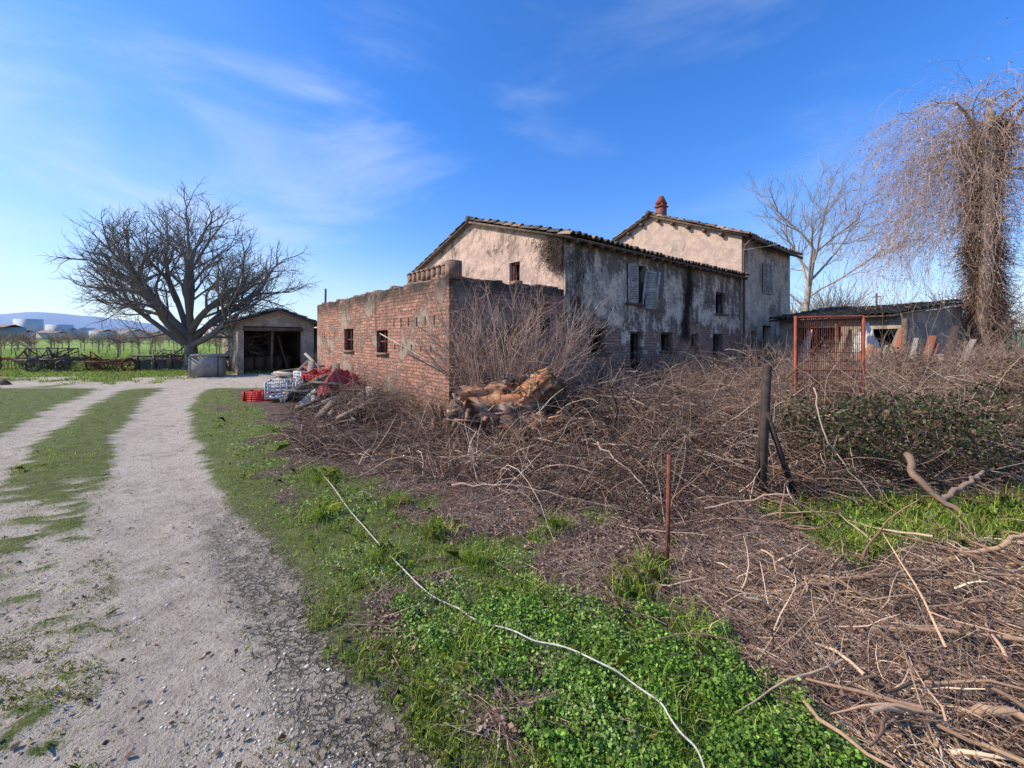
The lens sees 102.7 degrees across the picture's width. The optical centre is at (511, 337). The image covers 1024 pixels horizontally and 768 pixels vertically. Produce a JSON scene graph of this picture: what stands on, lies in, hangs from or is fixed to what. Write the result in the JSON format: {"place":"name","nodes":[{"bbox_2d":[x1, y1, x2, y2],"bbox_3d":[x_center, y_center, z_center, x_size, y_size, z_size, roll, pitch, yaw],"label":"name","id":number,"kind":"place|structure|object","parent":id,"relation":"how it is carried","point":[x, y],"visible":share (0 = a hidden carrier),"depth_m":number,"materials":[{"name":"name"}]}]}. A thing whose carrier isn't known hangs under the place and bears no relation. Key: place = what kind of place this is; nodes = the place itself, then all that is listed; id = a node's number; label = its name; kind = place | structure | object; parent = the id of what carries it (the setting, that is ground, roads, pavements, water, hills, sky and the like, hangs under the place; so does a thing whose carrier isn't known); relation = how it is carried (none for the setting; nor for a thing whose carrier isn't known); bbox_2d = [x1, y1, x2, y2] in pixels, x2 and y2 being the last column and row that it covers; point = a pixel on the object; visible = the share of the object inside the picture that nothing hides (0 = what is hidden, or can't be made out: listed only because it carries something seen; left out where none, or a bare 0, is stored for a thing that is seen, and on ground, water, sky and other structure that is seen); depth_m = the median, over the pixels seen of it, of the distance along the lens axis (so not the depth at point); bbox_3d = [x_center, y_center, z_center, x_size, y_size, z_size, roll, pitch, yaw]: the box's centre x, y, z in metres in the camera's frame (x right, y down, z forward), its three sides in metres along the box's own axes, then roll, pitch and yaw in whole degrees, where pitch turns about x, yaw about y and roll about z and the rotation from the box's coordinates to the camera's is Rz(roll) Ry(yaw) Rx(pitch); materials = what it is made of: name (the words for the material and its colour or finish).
{"place":"outdoors","nodes":[
{"label":"outdoors","id":0,"kind":"place"},
{"bbox_2d":[0,312,207,330],"bbox_3d":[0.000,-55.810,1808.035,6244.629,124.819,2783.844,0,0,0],"label":"hills","id":1,"kind":"structure","parent":0,"point":[77,321],"depth_m":1897.08,"materials":[{"name":"soil"},{"name":"foliage"}]},
{"bbox_2d":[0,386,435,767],"bbox_3d":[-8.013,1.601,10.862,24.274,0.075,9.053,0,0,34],"label":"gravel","id":2,"kind":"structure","parent":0,"point":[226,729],"depth_m":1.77,"materials":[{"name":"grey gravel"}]},
{"bbox_2d":[299,346,316,361],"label":"bare shrub","id":3,"kind":"object","parent":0,"point":[311,356],"visible":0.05,"depth_m":18.23,"materials":[{"name":"brown plant"}]},
{"bbox_2d":[0,339,1023,767],"bbox_3d":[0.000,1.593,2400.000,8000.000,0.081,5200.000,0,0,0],"label":"ground","id":4,"kind":"structure","parent":0,"point":[158,425],"depth_m":2.75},
{"bbox_2d":[0,377,11,384],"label":"short log","id":5,"kind":"object","parent":4,"relation":"on","point":[3,381],"visible":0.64,"depth_m":14.19,"materials":[{"name":"wood"}]},
{"bbox_2d":[0,349,69,368],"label":"tine harrow","id":6,"kind":"object","parent":4,"relation":"on","point":[8,358],"visible":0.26,"depth_m":20.43,"materials":[{"name":"brown metal"}]},
{"bbox_2d":[8,349,70,369],"bbox_3d":[-23.455,1.155,20.572,2.562,1.333,2.016,0,0,-43],"label":"bare shrub","id":7,"kind":"object","parent":4,"relation":"on","point":[21,364],"visible":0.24,"depth_m":20.12,"materials":[{"name":"brown plant"}]},
{"bbox_2d":[31,349,87,369],"bbox_3d":[-22.390,1.109,20.033,2.579,1.220,2.014,0,0,0],"label":"bare shrub","id":8,"kind":"object","parent":4,"relation":"on","point":[47,363],"visible":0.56,"depth_m":20.15,"materials":[{"name":"brown plant"}]},
{"bbox_2d":[13,347,110,372],"bbox_3d":[-21.387,1.012,19.728,3.335,1.193,1.387,0,0,-17],"label":"farm trailer","id":9,"kind":"object","parent":4,"relation":"on","point":[61,359],"visible":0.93,"depth_m":19.20,"materials":[{"name":"metal"}]},
{"bbox_2d":[0,325,204,342],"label":"distant trees","id":10,"kind":"object","parent":4,"relation":"on","point":[78,332],"visible":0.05,"depth_m":164.37,"materials":[{"name":"plant"}]},
{"bbox_2d":[76,352,133,369],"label":"bare shrub","id":11,"kind":"object","parent":4,"relation":"on","point":[102,365],"visible":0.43,"depth_m":20.36,"materials":[{"name":"brown plant"}]},
{"bbox_2d":[80,351,135,371],"bbox_3d":[-19.261,1.110,19.297,2.304,1.032,1.747,0,0,11],"label":"tine harrow","id":12,"kind":"object","parent":4,"relation":"on","point":[100,360],"visible":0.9,"depth_m":19.31,"materials":[{"name":"brown metal"}]},
{"bbox_2d":[0,325,221,356],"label":"orchard trees","id":13,"kind":"object","parent":4,"relation":"on","point":[28,340],"visible":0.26,"depth_m":39.58,"materials":[{"name":"plant"}]},
{"bbox_2d":[0,319,221,339],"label":"distant town","id":14,"kind":"object","parent":4,"relation":"on","point":[33,325],"visible":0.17,"depth_m":394.74,"materials":[{"name":"plaster"},{"name":"concrete"},{"name":"terracotta tile"}]},
{"bbox_2d":[128,347,177,369],"bbox_3d":[-17.967,1.044,20.534,2.217,1.138,2.045,0,0,-36],"label":"bare shrub","id":15,"kind":"object","parent":4,"relation":"on","point":[160,358],"visible":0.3,"depth_m":20.53,"materials":[{"name":"brown plant"}]},
{"bbox_2d":[131,347,183,369],"bbox_3d":[-17.074,0.955,20.045,2.353,1.348,0.530,0,0,-11],"label":"plough","id":16,"kind":"object","parent":4,"relation":"on","point":[157,364],"visible":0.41,"depth_m":19.92,"materials":[{"name":"metal"}]},
{"bbox_2d":[149,349,181,367],"bbox_3d":[-17.952,1.086,21.892,2.808,1.042,1.168,0,0,17],"label":"farm trailer","id":17,"kind":"object","parent":4,"relation":"on","point":[163,353],"visible":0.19,"depth_m":21.68,"materials":[{"name":"metal"}]},
{"bbox_2d":[37,175,324,369],"bbox_3d":[-16.129,-3.288,20.095,12.987,9.983,9.602,0,0,-16],"label":"walnut tree","id":18,"kind":"object","parent":4,"relation":"on","point":[186,335],"visible":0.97,"depth_m":19.35,"materials":[{"name":"brown plant"}]},
{"bbox_2d":[168,350,207,366],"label":"bare shrub","id":19,"kind":"object","parent":4,"relation":"on","point":[182,360],"visible":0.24,"depth_m":19.98,"materials":[{"name":"brown plant"}]},
{"bbox_2d":[188,353,229,376],"bbox_3d":[-12.791,1.143,17.331,1.318,0.915,1.033,0,0,-28],"label":"concrete trough","id":20,"kind":"object","parent":4,"relation":"on","point":[206,365],"visible":0.95,"depth_m":16.90,"materials":[{"name":"grey concrete"}]},
{"bbox_2d":[242,389,278,400],"bbox_3d":[-6.381,1.465,10.419,0.660,0.270,0.460,0,0,-9],"label":"red plastic crate","id":21,"kind":"object","parent":4,"relation":"on","point":[248,395],"visible":0.62,"depth_m":10.20,"materials":[{"name":"red plastic"}]},
{"bbox_2d":[214,307,316,374],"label":"open barn","id":22,"kind":"structure","parent":4,"relation":"on","point":[295,343],"depth_m":19.69,"materials":[{"name":"paint"}]},
{"bbox_2d":[264,378,300,399],"bbox_3d":[-5.744,1.271,10.280,0.720,0.420,0.490,0,6,-17],"label":"white plastic crate","id":23,"kind":"object","parent":4,"relation":"on","point":[268,386],"visible":0.62,"depth_m":10.07,"materials":[{"name":"white plastic"}]},
{"bbox_2d":[263,353,391,430],"bbox_3d":[-4.515,1.143,9.824,1.920,1.463,6.849,0,0,-40],"label":"scrap timber pile","id":24,"kind":"object","parent":4,"relation":"on","point":[312,364],"visible":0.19,"depth_m":8.88,"materials":[{"name":"brown wood"}]},
{"bbox_2d":[293,371,306,381],"bbox_3d":[-5.600,1.075,11.300,0.440,0.350,0.640,0,0,38],"label":"white plastic crate","id":25,"kind":"object","parent":24,"relation":"on","point":[295,374],"visible":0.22,"depth_m":11.15,"materials":[{"name":"white plastic"}]},
{"bbox_2d":[280,377,332,402],"bbox_3d":[-4.689,1.168,9.571,1.142,0.545,0.803,0,0,-11],"label":"dark tarpaulin","id":26,"kind":"object","parent":24,"relation":"on","point":[288,396],"visible":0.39,"depth_m":9.29,"materials":[{"name":"plastic"}]},
{"bbox_2d":[300,389,328,405],"bbox_3d":[-4.315,1.305,9.190,0.582,0.370,0.661,0,0,38],"label":"white tarpaulin","id":27,"kind":"object","parent":24,"relation":"on","point":[306,399],"visible":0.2,"depth_m":9.08,"materials":[{"name":"plastic"}]},
{"bbox_2d":[301,368,330,381],"bbox_3d":[-5.017,1.007,10.559,0.540,0.300,0.440,0,17,23],"label":"red plastic crate","id":28,"kind":"object","parent":24,"relation":"on","point":[307,375],"visible":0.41,"depth_m":10.56,"materials":[{"name":"red plastic"}]},
{"bbox_2d":[315,368,366,395],"bbox_3d":[-3.793,0.948,9.126,1.073,0.585,0.601,0,0,-33],"label":"red tarpaulin","id":29,"kind":"object","parent":24,"relation":"on","point":[341,374],"visible":0.59,"depth_m":8.95,"materials":[{"name":"fabric"}]},
{"bbox_2d":[354,394,383,415],"bbox_3d":[-2.992,1.338,8.401,0.716,0.405,0.930,0,0,38],"label":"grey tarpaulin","id":30,"kind":"object","parent":24,"relation":"on","point":[366,399],"visible":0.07,"depth_m":8.34,"materials":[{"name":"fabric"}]},
{"bbox_2d":[278,356,435,428],"bbox_3d":[-3.716,0.953,8.849,2.308,1.303,6.511,0,0,-41],"label":"brushwood pile","id":31,"kind":"object","parent":4,"relation":"on","point":[361,386],"visible":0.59,"depth_m":7.63,"materials":[{"name":"brown wood"}]},
{"bbox_2d":[317,259,563,416],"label":"brick outbuilding","id":32,"kind":"structure","parent":4,"relation":"on","point":[359,330],"depth_m":9.31,"materials":[{"name":"brick"}]},
{"bbox_2d":[324,289,326,302],"bbox_3d":[-9.125,-0.350,20.000,0.149,4.101,0.100,0,0,0],"label":"wooden pole","id":33,"kind":"object","parent":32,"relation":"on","point":[325,297],"visible":0.35,"depth_m":19.97,"materials":[{"name":"wood"}]},
{"bbox_2d":[350,265,652,403],"bbox_3d":[-0.235,0.143,7.444,4.921,2.928,4.241,0,0,0],"label":"bare shrub","id":34,"kind":"object","parent":4,"relation":"on","point":[533,364],"visible":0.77,"depth_m":7.21,"materials":[{"name":"brown plant"}]},
{"bbox_2d":[428,366,593,443],"bbox_3d":[-0.025,1.114,6.449,2.672,1.366,1.361,0,0,0],"label":"rotten log pile","id":35,"kind":"object","parent":4,"relation":"on","point":[541,384],"visible":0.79,"depth_m":6.32,"materials":[{"name":"brown wood"}]},
{"bbox_2d":[0,348,1023,767],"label":"grass","id":36,"kind":"structure","parent":4,"relation":"on","point":[1006,518],"depth_m":2.76,"materials":[{"name":"green plant"}]},
{"bbox_2d":[0,344,1023,767],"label":"dead leaves","id":37,"kind":"object","parent":4,"relation":"on","point":[480,718],"visible":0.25,"depth_m":2.59,"materials":[{"name":"brown plant"}]},
{"bbox_2d":[324,476,704,767],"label":"white hose","id":38,"kind":"object","parent":4,"relation":"on","point":[665,709],"visible":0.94,"depth_m":1.94,"materials":[{"name":"plastic"}]},
{"bbox_2d":[202,399,962,767],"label":"broadleaf weeds","id":39,"kind":"object","parent":4,"relation":"on","point":[610,729],"visible":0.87,"depth_m":1.82,"materials":[{"name":"green plant"}]},
{"bbox_2d":[537,355,651,414],"bbox_3d":[1.689,0.955,8.570,2.479,1.304,2.038,0,0,-37],"label":"bare shrub","id":40,"kind":"object","parent":4,"relation":"on","point":[589,370],"visible":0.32,"depth_m":8.34,"materials":[{"name":"brown plant"}]},
{"bbox_2d":[411,195,802,397],"bbox_3d":[4.982,-2.530,18.185,16.530,8.860,9.009,0,0,-39],"label":"old farmhouse","id":41,"kind":"object","parent":4,"relation":"on","point":[645,262],"visible":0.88,"depth_m":13.18,"materials":[{"name":"paint"}]},
{"bbox_2d":[512,262,519,280],"bbox_3d":[0.177,-1.630,11.545,0.090,0.980,0.440,0,0,-39],"label":"attic door","id":42,"kind":"structure","parent":41,"relation":"in","point":[518,263],"depth_m":11.64,"materials":[{"name":"brown wood"}]},
{"bbox_2d":[526,228,695,348],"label":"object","id":43,"kind":"object","parent":41,"relation":"attached to","point":[556,251],"visible":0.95,"depth_m":10.26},
{"bbox_2d":[587,292,728,390],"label":"window frames","id":44,"kind":"structure","parent":41,"relation":"in","point":[626,303],"depth_m":12.13,"materials":[{"name":"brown wood"}]},
{"bbox_2d":[744,173,939,244],"bbox_3d":[17.601,-7.050,19.149,17.749,6.721,0.022,0,0,-19],"label":"power cable","id":45,"kind":"object","parent":41,"relation":"attached to","point":[822,220],"visible":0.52,"depth_m":17.63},
{"bbox_2d":[744,186,1023,249],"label":"power cable","id":46,"kind":"object","parent":41,"relation":"attached to","point":[835,233],"visible":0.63,"depth_m":15.84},
{"bbox_2d":[231,328,1023,767],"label":"bramble thicket","id":47,"kind":"object","parent":4,"relation":"on","point":[663,412],"visible":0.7,"depth_m":4.26,"materials":[{"name":"brown plant"}]},
{"bbox_2d":[664,454,671,567],"bbox_3d":[1.072,1.250,2.813,0.050,0.901,0.034,0,0,0],"label":"rusty fence post","id":48,"kind":"object","parent":4,"relation":"on","point":[668,474],"visible":0.82,"depth_m":2.80,"materials":[{"name":"brown metal"}]},
{"bbox_2d":[665,361,759,410],"bbox_3d":[4.309,0.999,8.842,2.258,1.374,2.159,0,0,17],"label":"bare shrub","id":49,"kind":"object","parent":4,"relation":"on","point":[709,383],"visible":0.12,"depth_m":8.81,"materials":[{"name":"brown plant"}]},
{"bbox_2d":[437,387,1023,721],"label":"fallen branches","id":50,"kind":"object","parent":4,"relation":"on","point":[922,483],"visible":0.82,"depth_m":2.81,"materials":[{"name":"brown wood"}]},
{"bbox_2d":[755,365,796,501],"bbox_3d":[2.555,0.980,3.943,0.431,1.443,0.130,0,0,-4],"label":"wooden fence post","id":51,"kind":"object","parent":4,"relation":"on","point":[765,425],"visible":0.81,"depth_m":3.91,"materials":[{"name":"wood"}]},
{"bbox_2d":[609,499,1023,767],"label":"cut branch pile","id":52,"kind":"object","parent":4,"relation":"on","point":[997,751],"visible":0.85,"depth_m":2.10,"materials":[{"name":"brown plant"}]},
{"bbox_2d":[731,333,912,399],"bbox_3d":[7.124,0.722,9.411,3.140,1.770,2.947,0,0,0],"label":"bare shrub","id":53,"kind":"object","parent":4,"relation":"on","point":[787,371],"visible":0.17,"depth_m":9.16,"materials":[{"name":"brown plant"}]},
{"bbox_2d":[794,315,864,415],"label":"rusty metal gate","id":54,"kind":"structure","parent":4,"relation":"on","point":[796,326],"depth_m":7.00,"materials":[{"name":"brown metal"}]},
{"bbox_2d":[739,159,931,310],"bbox_3d":[22.815,-6.063,29.857,9.928,15.586,11.314,0,0,-36],"label":"bare tree","id":55,"kind":"object","parent":4,"relation":"on","point":[810,269],"visible":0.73,"depth_m":29.80,"materials":[{"name":"brown plant"}]},
{"bbox_2d":[718,347,1023,494],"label":"ivy undergrowth","id":56,"kind":"object","parent":4,"relation":"on","point":[865,411],"visible":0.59,"depth_m":4.53,"materials":[{"name":"green plant"}]},
{"bbox_2d":[856,343,885,363],"bbox_3d":[10.571,0.524,12.115,0.794,0.733,0.625,0,0,-8],"label":"orange tarpaulin","id":57,"kind":"object","parent":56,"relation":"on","point":[869,348],"visible":0.15,"depth_m":12.00,"materials":[{"name":"plastic"}]},
{"bbox_2d":[769,293,976,368],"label":"storage shed","id":58,"kind":"structure","parent":4,"relation":"on","point":[890,318],"depth_m":13.95,"materials":[{"name":"plaster"},{"name":"terracotta tile"},{"name":"metal"}]},
{"bbox_2d":[815,327,975,385],"bbox_3d":[9.610,0.644,10.446,3.119,1.927,3.288,0,0,43],"label":"bare shrub","id":59,"kind":"object","parent":4,"relation":"on","point":[909,351],"visible":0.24,"depth_m":10.35,"materials":[{"name":"brown plant"}]},
{"bbox_2d":[773,315,1023,411],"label":"background brambles","id":60,"kind":"object","parent":4,"relation":"on","point":[1020,359],"visible":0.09,"depth_m":9.35,"materials":[{"name":"brown plant"}]},
{"bbox_2d":[851,321,879,356],"bbox_3d":[10.890,-0.002,12.592,0.676,1.184,0.577,0,0,-13],"label":"white tarpaulin","id":61,"kind":"object","parent":60,"relation":"on","point":[868,329],"visible":0.34,"depth_m":12.52,"materials":[{"name":"plastic"}]},
{"bbox_2d":[790,272,1023,328],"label":"distant bare trees","id":62,"kind":"object","parent":4,"relation":"on","point":[817,306],"visible":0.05,"depth_m":29.73,"materials":[{"name":"brown plant"}]},
{"bbox_2d":[887,72,1023,358],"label":"vine covered tree","id":63,"kind":"object","parent":4,"relation":"on","point":[983,184],"visible":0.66,"depth_m":13.58,"materials":[{"name":"brown plant"}]},
{"bbox_2d":[770,18,1023,358],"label":"hanging vines","id":64,"kind":"object","parent":63,"relation":"hanging from","point":[970,214],"visible":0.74,"depth_m":13.80,"materials":[{"name":"brown plant"}]},
{"bbox_2d":[934,354,978,364],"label":"beehive boxes","id":65,"kind":"object","parent":4,"relation":"on","point":[954,357],"visible":0.06,"depth_m":11.94,"materials":[{"name":"wood"}]},
{"bbox_2d":[917,332,1023,375],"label":"bare shrub","id":66,"kind":"object","parent":4,"relation":"on","point":[952,346],"visible":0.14,"depth_m":10.67,"materials":[{"name":"brown plant"}]},
{"bbox_2d":[934,312,1023,366],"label":"bare shrub","id":67,"kind":"object","parent":4,"relation":"on","point":[959,349],"visible":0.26,"depth_m":12.31,"materials":[{"name":"brown plant"}]},
{"bbox_2d":[964,329,1023,357],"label":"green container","id":68,"kind":"object","parent":4,"relation":"on","point":[1022,331],"visible":0.08,"depth_m":20.37,"materials":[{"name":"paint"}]},
{"bbox_2d":[0,0,1023,328],"label":"sky","id":69,"kind":"structure","parent":0,"point":[364,133],"materials":[{"name":"blue"}]}
]}

